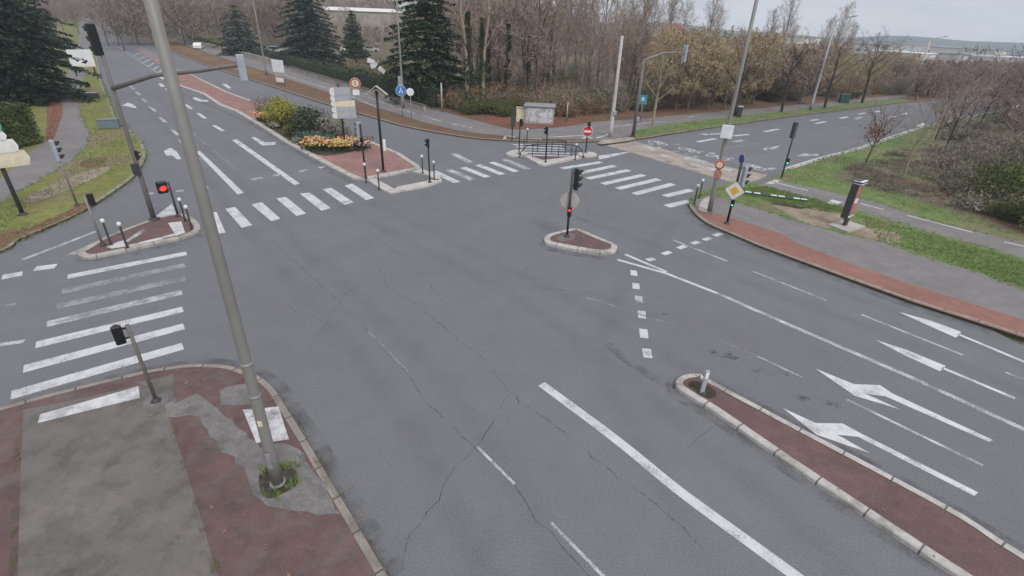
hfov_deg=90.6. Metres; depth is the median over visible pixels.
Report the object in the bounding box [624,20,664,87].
bare tree
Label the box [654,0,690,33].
bare tree
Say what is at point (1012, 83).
young tree
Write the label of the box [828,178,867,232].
advertising totem
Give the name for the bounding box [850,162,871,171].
bramble bush
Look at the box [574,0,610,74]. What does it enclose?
bare tree
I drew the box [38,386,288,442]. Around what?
crossing patch
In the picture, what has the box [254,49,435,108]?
hedge
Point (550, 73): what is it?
ivy clad tree
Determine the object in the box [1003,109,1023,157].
bare tree
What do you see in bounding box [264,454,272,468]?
access door
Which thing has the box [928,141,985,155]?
bramble bush
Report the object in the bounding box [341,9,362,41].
bare tree
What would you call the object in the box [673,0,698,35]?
bare tree
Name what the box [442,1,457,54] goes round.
bare tree
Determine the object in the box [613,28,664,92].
bare tree
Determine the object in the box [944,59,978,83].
ochre tree
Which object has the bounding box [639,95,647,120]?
blue sign
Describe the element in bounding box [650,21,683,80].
ochre tree
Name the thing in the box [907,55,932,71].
ochre tree
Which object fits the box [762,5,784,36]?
poplar
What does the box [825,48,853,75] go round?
ochre tree
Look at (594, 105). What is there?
leafy shrub
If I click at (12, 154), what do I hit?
direction sign
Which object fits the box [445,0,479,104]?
ivy clad tree
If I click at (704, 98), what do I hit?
bare shrub
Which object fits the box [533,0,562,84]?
bare tree
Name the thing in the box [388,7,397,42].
bare tree
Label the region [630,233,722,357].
guide dashes
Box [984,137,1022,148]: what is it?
bramble bush
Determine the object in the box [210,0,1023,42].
sky
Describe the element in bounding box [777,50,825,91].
ochre tree
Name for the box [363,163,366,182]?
bollard
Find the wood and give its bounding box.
[0,0,584,52]
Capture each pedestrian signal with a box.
[83,193,105,245]
[110,324,169,408]
[424,139,431,182]
[518,119,522,154]
[543,127,547,162]
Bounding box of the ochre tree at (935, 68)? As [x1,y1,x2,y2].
[900,59,943,96]
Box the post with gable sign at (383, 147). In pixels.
[365,85,387,171]
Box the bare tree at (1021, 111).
[997,97,1023,131]
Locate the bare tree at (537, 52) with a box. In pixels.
[502,0,575,92]
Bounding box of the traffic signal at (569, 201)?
[561,167,583,236]
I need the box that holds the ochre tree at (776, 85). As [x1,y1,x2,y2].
[761,47,812,100]
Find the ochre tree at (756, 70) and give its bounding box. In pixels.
[733,43,776,103]
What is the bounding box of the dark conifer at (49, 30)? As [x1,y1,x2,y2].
[0,0,85,61]
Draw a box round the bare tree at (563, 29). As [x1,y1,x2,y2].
[558,0,576,69]
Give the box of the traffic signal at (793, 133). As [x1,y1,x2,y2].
[780,122,798,177]
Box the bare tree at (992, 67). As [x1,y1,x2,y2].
[977,58,1023,121]
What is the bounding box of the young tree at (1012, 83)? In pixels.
[999,62,1021,113]
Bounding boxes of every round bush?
[259,94,300,126]
[283,104,330,138]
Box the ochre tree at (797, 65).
[757,47,816,102]
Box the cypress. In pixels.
[339,10,371,64]
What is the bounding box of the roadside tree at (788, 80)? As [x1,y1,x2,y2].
[766,27,833,111]
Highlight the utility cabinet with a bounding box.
[516,107,524,121]
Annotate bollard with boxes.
[100,219,112,244]
[116,222,128,248]
[177,198,186,221]
[183,205,193,229]
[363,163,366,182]
[376,169,379,189]
[432,161,434,179]
[693,184,699,204]
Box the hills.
[405,15,1023,56]
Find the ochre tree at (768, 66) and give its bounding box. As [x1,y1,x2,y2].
[735,33,806,104]
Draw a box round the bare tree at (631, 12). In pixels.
[614,0,649,71]
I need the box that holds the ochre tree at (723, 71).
[704,41,755,101]
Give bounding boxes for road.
[0,18,1023,575]
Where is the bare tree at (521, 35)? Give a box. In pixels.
[503,1,549,69]
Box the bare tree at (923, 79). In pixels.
[903,71,938,99]
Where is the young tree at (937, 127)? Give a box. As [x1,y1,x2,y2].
[927,76,980,150]
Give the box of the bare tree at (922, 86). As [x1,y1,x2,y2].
[902,71,940,94]
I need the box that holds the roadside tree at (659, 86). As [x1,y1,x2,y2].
[636,31,700,125]
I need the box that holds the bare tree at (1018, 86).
[991,62,1023,122]
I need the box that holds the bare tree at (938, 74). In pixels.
[916,65,956,94]
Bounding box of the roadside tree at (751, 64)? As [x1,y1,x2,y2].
[719,22,787,115]
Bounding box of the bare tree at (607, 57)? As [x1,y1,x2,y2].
[595,42,622,83]
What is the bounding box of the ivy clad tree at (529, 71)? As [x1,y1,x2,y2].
[522,0,544,91]
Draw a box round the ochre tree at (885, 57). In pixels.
[869,48,894,72]
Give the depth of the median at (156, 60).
99.35 m
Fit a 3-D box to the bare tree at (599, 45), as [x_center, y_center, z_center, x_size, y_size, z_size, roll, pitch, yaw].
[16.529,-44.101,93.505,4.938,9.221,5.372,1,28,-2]
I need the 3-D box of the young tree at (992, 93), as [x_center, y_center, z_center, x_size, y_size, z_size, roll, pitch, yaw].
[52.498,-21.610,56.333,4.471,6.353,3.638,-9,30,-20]
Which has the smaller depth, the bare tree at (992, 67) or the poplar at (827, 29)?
the bare tree at (992, 67)
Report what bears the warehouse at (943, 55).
on the ground at (382, 52)
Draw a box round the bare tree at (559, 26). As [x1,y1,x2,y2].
[544,0,576,70]
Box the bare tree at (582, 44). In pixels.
[567,0,600,66]
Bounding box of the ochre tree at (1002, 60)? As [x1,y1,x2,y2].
[993,58,1014,63]
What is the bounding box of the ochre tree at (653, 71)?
[633,34,690,108]
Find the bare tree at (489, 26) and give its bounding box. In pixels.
[471,0,503,69]
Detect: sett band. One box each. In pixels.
[598,137,634,143]
[603,140,766,182]
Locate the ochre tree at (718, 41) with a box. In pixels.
[679,31,742,91]
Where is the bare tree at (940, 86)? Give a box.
[921,72,964,97]
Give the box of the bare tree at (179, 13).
[159,0,191,43]
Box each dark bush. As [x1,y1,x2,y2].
[967,163,1023,203]
[972,154,1023,181]
[983,194,1023,221]
[987,160,1023,196]
[1010,188,1023,230]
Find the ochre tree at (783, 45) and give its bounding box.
[737,32,785,96]
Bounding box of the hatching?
[135,52,161,72]
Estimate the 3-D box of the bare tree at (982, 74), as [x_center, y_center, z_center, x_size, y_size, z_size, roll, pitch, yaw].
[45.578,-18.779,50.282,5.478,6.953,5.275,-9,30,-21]
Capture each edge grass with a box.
[0,79,905,251]
[258,457,302,501]
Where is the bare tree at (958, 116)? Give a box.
[933,85,1004,147]
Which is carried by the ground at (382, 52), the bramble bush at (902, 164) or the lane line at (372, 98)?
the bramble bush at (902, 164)
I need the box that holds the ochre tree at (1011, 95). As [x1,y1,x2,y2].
[984,75,1023,113]
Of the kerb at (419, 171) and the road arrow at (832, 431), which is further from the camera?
the kerb at (419, 171)
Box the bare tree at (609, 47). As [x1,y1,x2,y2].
[594,12,624,85]
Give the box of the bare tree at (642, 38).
[634,22,649,82]
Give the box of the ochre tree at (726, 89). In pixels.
[704,33,758,108]
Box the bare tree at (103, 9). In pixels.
[73,0,126,45]
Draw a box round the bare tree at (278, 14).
[267,0,284,43]
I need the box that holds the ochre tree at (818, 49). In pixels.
[808,39,837,82]
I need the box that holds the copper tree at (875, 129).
[859,99,910,162]
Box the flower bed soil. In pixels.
[255,108,364,155]
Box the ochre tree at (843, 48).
[822,37,856,78]
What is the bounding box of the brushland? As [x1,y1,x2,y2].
[833,117,1023,228]
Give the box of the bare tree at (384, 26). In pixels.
[378,15,391,54]
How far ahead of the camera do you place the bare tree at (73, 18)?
162.60 m
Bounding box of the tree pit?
[259,464,297,497]
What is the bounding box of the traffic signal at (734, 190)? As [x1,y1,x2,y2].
[724,154,751,223]
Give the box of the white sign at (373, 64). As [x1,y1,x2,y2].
[367,58,385,76]
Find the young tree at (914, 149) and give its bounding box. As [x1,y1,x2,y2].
[895,92,970,177]
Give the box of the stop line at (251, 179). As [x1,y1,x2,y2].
[149,167,323,194]
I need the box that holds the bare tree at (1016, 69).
[1002,54,1023,110]
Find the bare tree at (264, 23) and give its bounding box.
[250,0,269,42]
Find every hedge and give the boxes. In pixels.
[0,101,44,148]
[166,30,252,52]
[251,47,351,82]
[254,49,435,108]
[348,68,446,107]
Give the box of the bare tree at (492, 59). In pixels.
[450,0,511,80]
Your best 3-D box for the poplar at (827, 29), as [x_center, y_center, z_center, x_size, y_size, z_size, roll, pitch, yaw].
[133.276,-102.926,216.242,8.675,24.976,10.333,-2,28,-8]
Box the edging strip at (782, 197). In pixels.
[743,191,807,201]
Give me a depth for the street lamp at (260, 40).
75.61 m
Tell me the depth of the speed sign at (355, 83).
49.12 m
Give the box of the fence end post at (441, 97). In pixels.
[440,82,442,111]
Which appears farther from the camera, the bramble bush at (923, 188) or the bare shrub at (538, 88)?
the bare shrub at (538, 88)
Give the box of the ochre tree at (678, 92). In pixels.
[646,24,726,111]
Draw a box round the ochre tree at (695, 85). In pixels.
[657,26,730,111]
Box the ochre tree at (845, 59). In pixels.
[827,54,863,79]
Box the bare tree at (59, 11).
[44,0,70,30]
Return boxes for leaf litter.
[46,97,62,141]
[444,110,595,128]
[870,175,1023,232]
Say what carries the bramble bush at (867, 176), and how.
on the ground at (382, 52)
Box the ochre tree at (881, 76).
[869,66,902,90]
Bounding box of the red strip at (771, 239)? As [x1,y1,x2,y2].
[694,206,1023,336]
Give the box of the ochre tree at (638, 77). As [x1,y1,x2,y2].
[627,41,664,87]
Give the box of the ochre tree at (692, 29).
[679,27,713,70]
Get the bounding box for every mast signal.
[82,21,247,220]
[630,45,689,136]
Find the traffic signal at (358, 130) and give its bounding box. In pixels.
[354,122,367,178]
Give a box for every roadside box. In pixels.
[82,92,98,98]
[96,118,120,128]
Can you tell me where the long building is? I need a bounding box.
[315,6,401,44]
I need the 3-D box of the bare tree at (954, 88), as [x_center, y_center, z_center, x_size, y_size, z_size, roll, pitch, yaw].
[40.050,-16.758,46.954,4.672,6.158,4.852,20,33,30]
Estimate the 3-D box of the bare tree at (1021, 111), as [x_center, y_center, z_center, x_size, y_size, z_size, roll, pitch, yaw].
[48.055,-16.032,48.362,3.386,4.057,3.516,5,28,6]
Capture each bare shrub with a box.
[249,90,271,107]
[337,127,355,138]
[345,57,365,68]
[349,59,373,70]
[350,57,380,73]
[359,53,378,65]
[365,52,385,64]
[435,87,470,107]
[438,80,478,109]
[442,80,463,93]
[451,79,513,100]
[451,88,483,111]
[459,86,503,102]
[462,78,511,88]
[473,81,523,102]
[473,83,512,103]
[482,89,511,103]
[492,86,519,105]
[501,81,555,99]
[504,85,559,104]
[511,74,533,86]
[514,67,532,81]
[521,86,559,108]
[523,81,555,95]
[537,86,575,115]
[538,83,590,113]
[540,88,584,110]
[542,78,573,92]
[546,80,586,95]
[547,81,585,95]
[549,76,595,91]
[549,86,585,104]
[552,97,600,117]
[556,62,588,81]
[560,89,611,113]
[562,78,594,91]
[567,77,599,90]
[572,61,595,75]
[573,88,601,108]
[575,72,595,84]
[578,97,602,112]
[588,94,619,112]
[591,82,630,109]
[593,81,624,103]
[596,84,633,111]
[606,80,637,97]
[622,94,661,110]
[626,88,665,100]
[631,82,657,94]
[631,88,662,108]
[649,91,691,108]
[650,94,665,108]
[655,88,675,101]
[666,98,693,108]
[673,88,703,107]
[684,87,718,105]
[691,86,710,101]
[707,84,746,99]
[711,84,729,100]
[719,85,750,103]
[766,84,807,93]
[779,88,799,99]
[786,86,806,101]
[796,84,815,95]
[813,81,835,92]
[816,90,837,96]
[822,78,853,92]
[822,88,839,97]
[860,81,884,93]
[877,83,897,94]
[882,83,901,94]
[888,77,909,92]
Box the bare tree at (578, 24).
[565,0,599,62]
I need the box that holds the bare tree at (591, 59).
[573,30,624,90]
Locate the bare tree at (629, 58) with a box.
[620,32,640,87]
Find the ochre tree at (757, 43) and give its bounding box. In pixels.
[734,31,775,82]
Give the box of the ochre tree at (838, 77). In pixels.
[825,63,865,89]
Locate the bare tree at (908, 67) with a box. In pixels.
[894,59,927,80]
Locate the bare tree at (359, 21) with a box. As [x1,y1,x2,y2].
[356,13,363,44]
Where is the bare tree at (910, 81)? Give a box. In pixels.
[906,68,940,93]
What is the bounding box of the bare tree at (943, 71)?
[927,61,963,92]
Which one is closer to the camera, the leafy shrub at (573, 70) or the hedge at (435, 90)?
the hedge at (435, 90)
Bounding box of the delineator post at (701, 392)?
[697,370,709,395]
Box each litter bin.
[735,105,743,116]
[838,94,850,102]
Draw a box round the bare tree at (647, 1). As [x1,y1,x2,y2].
[631,0,659,40]
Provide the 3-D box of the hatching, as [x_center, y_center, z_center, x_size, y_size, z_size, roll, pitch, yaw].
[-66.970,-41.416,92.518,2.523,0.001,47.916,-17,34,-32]
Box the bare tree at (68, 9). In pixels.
[57,0,80,25]
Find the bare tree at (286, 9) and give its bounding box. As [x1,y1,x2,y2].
[276,0,297,35]
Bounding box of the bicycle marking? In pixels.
[742,163,765,169]
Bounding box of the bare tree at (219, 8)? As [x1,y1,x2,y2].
[207,0,228,35]
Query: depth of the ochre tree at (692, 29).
85.45 m
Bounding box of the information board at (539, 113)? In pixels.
[524,102,555,124]
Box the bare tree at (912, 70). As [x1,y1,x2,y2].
[901,63,935,91]
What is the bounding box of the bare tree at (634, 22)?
[625,5,641,71]
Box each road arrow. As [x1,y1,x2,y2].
[122,77,208,107]
[164,148,180,158]
[252,137,275,145]
[700,116,895,155]
[785,409,977,495]
[817,369,991,441]
[877,340,1015,398]
[900,312,1023,361]
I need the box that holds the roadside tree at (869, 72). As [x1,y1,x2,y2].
[851,26,910,102]
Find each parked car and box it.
[193,42,204,48]
[267,46,284,51]
[364,45,378,51]
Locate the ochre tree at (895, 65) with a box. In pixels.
[877,60,909,84]
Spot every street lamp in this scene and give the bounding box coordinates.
[143,0,285,488]
[253,0,266,74]
[396,0,404,107]
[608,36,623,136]
[707,0,758,211]
[809,15,857,109]
[908,36,947,94]
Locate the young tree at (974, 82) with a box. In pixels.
[955,70,999,135]
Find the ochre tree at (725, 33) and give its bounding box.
[703,23,740,47]
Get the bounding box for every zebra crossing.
[11,252,186,398]
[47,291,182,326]
[56,263,185,308]
[213,184,373,232]
[431,162,517,182]
[446,153,530,179]
[513,144,569,155]
[560,161,692,207]
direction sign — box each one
[0,124,29,215]
[329,84,355,149]
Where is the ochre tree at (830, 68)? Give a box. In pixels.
[808,40,853,94]
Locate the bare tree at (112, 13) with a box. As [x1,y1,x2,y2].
[76,0,138,50]
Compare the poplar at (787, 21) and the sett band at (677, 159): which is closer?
the sett band at (677, 159)
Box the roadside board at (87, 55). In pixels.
[66,49,95,75]
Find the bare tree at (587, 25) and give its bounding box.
[570,0,603,83]
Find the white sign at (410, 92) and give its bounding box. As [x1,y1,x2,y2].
[406,88,413,117]
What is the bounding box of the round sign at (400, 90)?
[396,84,405,116]
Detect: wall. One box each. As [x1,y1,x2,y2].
[167,34,275,63]
[289,66,426,110]
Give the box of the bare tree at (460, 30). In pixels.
[443,0,504,78]
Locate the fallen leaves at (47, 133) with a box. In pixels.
[5,97,1023,237]
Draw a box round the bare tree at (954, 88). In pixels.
[920,72,983,139]
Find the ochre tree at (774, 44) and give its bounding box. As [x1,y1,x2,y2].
[757,32,788,85]
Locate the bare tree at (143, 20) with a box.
[132,0,167,28]
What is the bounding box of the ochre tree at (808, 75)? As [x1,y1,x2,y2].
[788,41,844,103]
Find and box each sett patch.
[642,145,657,150]
[684,156,706,162]
[691,164,715,170]
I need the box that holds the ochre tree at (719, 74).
[693,41,754,109]
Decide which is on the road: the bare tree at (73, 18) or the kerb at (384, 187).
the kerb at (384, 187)
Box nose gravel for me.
[688,381,716,397]
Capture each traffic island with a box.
[86,216,193,253]
[550,230,610,249]
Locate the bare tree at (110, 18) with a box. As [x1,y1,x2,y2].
[88,0,124,45]
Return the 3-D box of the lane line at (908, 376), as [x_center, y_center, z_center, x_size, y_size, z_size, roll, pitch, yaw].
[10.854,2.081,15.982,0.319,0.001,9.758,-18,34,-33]
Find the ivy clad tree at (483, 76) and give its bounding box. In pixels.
[470,0,508,100]
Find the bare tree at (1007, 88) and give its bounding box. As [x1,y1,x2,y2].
[959,64,1018,125]
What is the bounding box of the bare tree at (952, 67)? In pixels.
[929,62,975,92]
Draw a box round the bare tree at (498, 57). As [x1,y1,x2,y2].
[477,1,519,82]
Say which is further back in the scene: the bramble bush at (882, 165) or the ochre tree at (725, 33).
the ochre tree at (725, 33)
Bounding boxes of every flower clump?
[252,111,273,122]
[294,135,378,151]
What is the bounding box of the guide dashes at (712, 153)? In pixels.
[648,143,776,169]
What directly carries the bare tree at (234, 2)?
on the ground at (382, 52)
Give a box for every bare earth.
[24,166,109,202]
[80,157,106,166]
[774,205,841,227]
[853,228,900,243]
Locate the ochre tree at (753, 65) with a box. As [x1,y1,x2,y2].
[729,42,765,91]
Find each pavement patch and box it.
[137,374,176,401]
[163,393,339,514]
[220,384,250,405]
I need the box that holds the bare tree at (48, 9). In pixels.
[39,0,63,35]
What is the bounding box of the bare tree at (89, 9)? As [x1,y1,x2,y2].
[80,0,96,23]
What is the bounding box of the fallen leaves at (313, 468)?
[47,306,977,575]
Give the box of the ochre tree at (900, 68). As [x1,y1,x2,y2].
[885,61,908,79]
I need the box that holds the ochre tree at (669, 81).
[659,22,725,100]
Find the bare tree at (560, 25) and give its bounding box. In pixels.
[543,0,570,69]
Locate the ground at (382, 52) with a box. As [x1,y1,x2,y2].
[0,10,1023,344]
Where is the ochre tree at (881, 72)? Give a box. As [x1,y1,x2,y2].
[862,61,900,87]
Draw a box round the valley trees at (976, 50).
[548,30,1023,71]
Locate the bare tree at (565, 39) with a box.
[543,16,578,71]
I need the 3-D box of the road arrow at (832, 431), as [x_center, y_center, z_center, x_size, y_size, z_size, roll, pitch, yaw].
[8.866,3.867,12.491,4.083,0.001,0.876,20,33,29]
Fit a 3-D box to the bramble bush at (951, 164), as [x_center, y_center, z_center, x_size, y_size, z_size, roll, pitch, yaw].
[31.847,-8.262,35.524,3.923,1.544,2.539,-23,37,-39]
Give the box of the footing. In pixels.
[556,233,575,241]
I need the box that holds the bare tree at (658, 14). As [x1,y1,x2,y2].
[639,0,669,40]
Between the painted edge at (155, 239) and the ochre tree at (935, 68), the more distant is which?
the ochre tree at (935, 68)
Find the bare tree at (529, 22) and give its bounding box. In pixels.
[517,0,548,72]
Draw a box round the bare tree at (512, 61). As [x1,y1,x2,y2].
[491,0,537,87]
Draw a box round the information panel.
[271,59,285,85]
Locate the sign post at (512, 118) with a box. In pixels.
[511,109,514,139]
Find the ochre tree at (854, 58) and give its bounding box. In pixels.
[832,51,872,75]
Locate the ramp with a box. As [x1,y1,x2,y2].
[698,197,709,211]
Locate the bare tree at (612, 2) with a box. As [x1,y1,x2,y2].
[587,0,631,81]
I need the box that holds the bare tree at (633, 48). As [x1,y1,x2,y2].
[624,22,643,79]
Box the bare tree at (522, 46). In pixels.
[497,0,546,84]
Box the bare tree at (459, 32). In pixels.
[451,0,482,67]
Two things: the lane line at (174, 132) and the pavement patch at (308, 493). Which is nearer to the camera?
the pavement patch at (308, 493)
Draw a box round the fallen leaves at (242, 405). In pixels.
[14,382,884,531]
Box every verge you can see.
[0,18,146,252]
[86,18,994,142]
[153,39,266,79]
[635,98,906,136]
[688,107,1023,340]
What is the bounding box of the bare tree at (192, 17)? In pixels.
[182,0,205,40]
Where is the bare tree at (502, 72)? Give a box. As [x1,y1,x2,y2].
[482,0,519,84]
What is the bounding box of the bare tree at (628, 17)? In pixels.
[607,0,639,86]
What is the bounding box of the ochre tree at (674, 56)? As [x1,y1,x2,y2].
[648,33,704,86]
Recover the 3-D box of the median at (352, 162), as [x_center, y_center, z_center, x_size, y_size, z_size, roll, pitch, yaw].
[-30.824,-21.039,56.359,4.887,0.001,72.771,-20,35,-36]
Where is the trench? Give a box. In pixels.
[771,202,832,209]
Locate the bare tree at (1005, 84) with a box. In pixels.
[989,60,1023,115]
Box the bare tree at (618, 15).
[606,0,632,68]
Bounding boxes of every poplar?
[638,0,664,26]
[661,0,681,27]
[702,0,729,37]
[710,6,729,36]
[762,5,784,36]
[777,0,804,45]
[786,22,801,45]
[818,15,837,59]
[828,2,856,69]
[840,21,860,53]
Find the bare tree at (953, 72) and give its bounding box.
[927,69,976,96]
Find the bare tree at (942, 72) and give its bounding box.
[918,63,961,95]
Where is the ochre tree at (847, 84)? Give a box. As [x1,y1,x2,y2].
[834,69,878,93]
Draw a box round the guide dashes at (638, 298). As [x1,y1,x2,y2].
[635,296,642,301]
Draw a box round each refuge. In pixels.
[379,173,432,187]
[535,156,568,159]
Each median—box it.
[139,48,159,63]
[176,69,413,177]
[683,377,1023,575]
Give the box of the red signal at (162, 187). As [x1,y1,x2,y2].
[155,181,180,216]
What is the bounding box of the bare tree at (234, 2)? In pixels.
[219,0,252,30]
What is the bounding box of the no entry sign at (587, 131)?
[582,121,592,152]
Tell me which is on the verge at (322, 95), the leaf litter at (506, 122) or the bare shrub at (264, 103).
the leaf litter at (506, 122)
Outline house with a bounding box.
[658,24,685,41]
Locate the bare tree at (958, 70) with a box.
[944,65,976,86]
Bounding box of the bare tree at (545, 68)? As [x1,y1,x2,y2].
[526,23,573,86]
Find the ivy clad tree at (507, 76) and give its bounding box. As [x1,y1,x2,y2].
[499,0,524,96]
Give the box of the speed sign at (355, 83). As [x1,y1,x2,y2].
[350,78,359,113]
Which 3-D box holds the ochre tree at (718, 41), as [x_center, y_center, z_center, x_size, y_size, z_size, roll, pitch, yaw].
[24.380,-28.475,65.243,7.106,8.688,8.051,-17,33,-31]
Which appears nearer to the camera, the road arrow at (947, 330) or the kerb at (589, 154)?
the road arrow at (947, 330)
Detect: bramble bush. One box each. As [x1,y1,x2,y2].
[842,165,865,173]
[843,164,871,170]
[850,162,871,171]
[856,172,884,181]
[866,179,879,186]
[867,158,896,166]
[869,162,889,166]
[869,171,887,178]
[870,185,896,192]
[875,181,904,193]
[877,172,909,179]
[878,178,909,186]
[878,181,910,189]
[879,151,907,156]
[881,186,904,192]
[885,157,911,163]
[887,149,904,157]
[889,151,917,157]
[896,161,912,168]
[899,158,919,164]
[899,188,934,198]
[900,163,924,169]
[910,182,938,191]
[912,183,934,194]
[914,185,943,192]
[920,152,976,169]
[920,166,944,172]
[923,164,984,184]
[923,191,946,198]
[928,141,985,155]
[929,119,978,130]
[930,149,971,160]
[931,127,976,140]
[936,146,988,157]
[936,151,983,166]
[938,174,975,197]
[945,124,987,135]
[945,193,1000,212]
[947,159,982,180]
[948,129,998,145]
[948,166,980,181]
[948,186,986,197]
[949,175,983,185]
[950,179,1014,205]
[951,136,1001,148]
[951,191,978,206]
[952,134,989,144]
[952,155,1008,173]
[956,190,1020,211]
[960,118,996,129]
[962,139,1017,158]
[962,150,1022,167]
[970,190,1023,204]
[972,186,1023,205]
[975,127,996,137]
[981,198,1022,215]
[983,134,1023,146]
[984,114,1014,123]
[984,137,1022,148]
[987,111,1018,121]
[987,127,1022,139]
[990,149,1023,164]
[992,120,1022,134]
[995,141,1022,155]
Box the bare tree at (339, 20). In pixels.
[333,7,346,46]
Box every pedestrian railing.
[519,144,583,157]
[523,138,566,153]
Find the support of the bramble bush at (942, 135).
on the ground at (382, 52)
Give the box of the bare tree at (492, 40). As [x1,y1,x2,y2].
[451,0,508,82]
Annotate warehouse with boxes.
[769,42,819,56]
[780,36,820,42]
[830,42,895,73]
[864,50,937,77]
[894,44,952,50]
[909,50,975,65]
[929,46,1008,54]
[955,53,1006,63]
[969,55,1023,80]
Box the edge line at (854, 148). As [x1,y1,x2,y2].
[785,106,1013,168]
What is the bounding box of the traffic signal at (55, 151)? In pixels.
[48,140,79,205]
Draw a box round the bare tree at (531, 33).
[515,2,551,64]
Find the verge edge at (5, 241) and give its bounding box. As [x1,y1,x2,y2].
[0,202,89,248]
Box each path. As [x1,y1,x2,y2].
[0,21,91,201]
[18,385,217,575]
[180,42,906,139]
[695,194,1023,319]
[759,181,1023,257]
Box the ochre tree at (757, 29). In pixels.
[742,27,795,80]
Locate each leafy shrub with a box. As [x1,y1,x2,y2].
[342,61,370,71]
[443,91,461,107]
[458,93,491,114]
[470,96,498,114]
[473,68,504,84]
[476,94,508,114]
[486,100,515,114]
[488,78,524,97]
[494,100,515,116]
[504,92,533,113]
[535,71,557,78]
[546,69,572,83]
[562,71,577,86]
[563,63,587,79]
[572,97,601,113]
[574,93,606,113]
[590,84,628,109]
[626,91,659,111]
[684,93,704,104]
[732,84,755,99]
[752,86,783,101]
[848,85,863,97]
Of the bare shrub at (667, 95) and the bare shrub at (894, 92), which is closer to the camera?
the bare shrub at (667, 95)
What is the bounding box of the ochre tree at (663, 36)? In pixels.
[657,24,690,81]
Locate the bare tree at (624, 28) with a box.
[605,14,638,78]
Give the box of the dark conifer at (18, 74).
[0,0,101,105]
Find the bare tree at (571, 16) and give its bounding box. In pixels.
[556,0,588,77]
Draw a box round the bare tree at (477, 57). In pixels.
[454,0,501,84]
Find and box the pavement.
[0,364,387,575]
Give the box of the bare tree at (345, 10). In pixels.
[337,3,349,32]
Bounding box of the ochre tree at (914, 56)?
[896,53,922,74]
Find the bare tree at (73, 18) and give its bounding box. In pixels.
[51,0,83,33]
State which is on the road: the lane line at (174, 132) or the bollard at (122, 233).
the lane line at (174, 132)
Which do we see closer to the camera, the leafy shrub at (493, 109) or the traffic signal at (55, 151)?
the traffic signal at (55, 151)
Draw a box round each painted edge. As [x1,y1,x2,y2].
[107,240,124,247]
[126,232,141,241]
[129,237,162,245]
[168,221,184,235]
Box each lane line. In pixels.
[0,231,98,345]
[1,264,56,279]
[131,86,199,159]
[157,204,175,216]
[185,104,224,130]
[197,139,299,193]
[266,67,472,127]
[477,356,801,575]
[503,134,607,138]
[538,382,803,575]
[599,152,627,158]
[618,254,717,293]
[673,240,1019,465]
[696,111,880,141]
[718,293,1023,429]
[766,179,841,204]
[770,181,1022,245]
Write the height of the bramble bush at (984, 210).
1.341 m
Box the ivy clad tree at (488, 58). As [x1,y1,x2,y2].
[473,0,497,89]
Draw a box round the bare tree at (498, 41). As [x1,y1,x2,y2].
[477,0,511,81]
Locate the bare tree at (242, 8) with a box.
[222,0,261,39]
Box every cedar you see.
[272,0,346,66]
[376,0,477,103]
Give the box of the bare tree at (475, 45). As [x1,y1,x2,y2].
[443,0,490,73]
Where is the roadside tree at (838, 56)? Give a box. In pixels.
[815,32,882,107]
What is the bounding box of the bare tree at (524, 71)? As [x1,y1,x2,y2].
[491,0,569,94]
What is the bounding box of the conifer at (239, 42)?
[213,4,266,56]
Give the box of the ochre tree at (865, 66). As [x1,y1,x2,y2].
[834,53,881,89]
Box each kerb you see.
[0,21,146,253]
[0,364,386,575]
[78,214,200,259]
[89,19,945,142]
[178,69,419,181]
[368,178,441,193]
[412,169,441,180]
[506,150,527,156]
[525,155,580,165]
[544,228,616,254]
[578,152,596,157]
[675,374,1023,575]
[688,203,1023,339]
[789,105,1020,168]
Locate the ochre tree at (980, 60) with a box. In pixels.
[964,56,987,84]
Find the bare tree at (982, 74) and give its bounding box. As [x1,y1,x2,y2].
[939,61,1005,123]
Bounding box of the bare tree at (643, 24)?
[613,0,664,93]
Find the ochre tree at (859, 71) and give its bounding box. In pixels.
[835,58,881,99]
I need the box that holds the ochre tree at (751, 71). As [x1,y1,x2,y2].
[712,32,774,96]
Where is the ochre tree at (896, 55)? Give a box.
[877,51,906,64]
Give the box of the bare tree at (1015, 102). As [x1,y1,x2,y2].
[992,89,1023,127]
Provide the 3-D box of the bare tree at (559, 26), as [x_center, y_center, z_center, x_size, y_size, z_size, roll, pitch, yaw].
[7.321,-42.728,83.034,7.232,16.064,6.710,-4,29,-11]
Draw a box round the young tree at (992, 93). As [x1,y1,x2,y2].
[973,68,1013,123]
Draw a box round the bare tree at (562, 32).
[553,10,568,71]
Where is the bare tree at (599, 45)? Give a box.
[591,23,609,75]
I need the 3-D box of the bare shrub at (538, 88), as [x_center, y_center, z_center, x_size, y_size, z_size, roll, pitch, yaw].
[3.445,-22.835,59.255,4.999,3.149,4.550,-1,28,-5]
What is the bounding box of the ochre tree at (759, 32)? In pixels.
[735,25,777,46]
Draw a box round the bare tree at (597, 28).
[586,10,627,85]
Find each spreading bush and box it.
[267,121,279,127]
[282,124,296,134]
[291,129,339,140]
[291,136,301,142]
[309,113,351,136]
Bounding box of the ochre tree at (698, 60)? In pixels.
[675,34,729,93]
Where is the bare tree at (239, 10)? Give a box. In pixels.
[221,0,249,39]
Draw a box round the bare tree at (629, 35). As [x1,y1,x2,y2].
[618,19,632,78]
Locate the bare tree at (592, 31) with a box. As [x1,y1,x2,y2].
[582,3,598,64]
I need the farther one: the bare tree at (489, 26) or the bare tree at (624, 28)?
the bare tree at (624, 28)
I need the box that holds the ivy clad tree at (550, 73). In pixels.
[546,0,569,88]
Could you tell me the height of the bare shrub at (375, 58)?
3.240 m

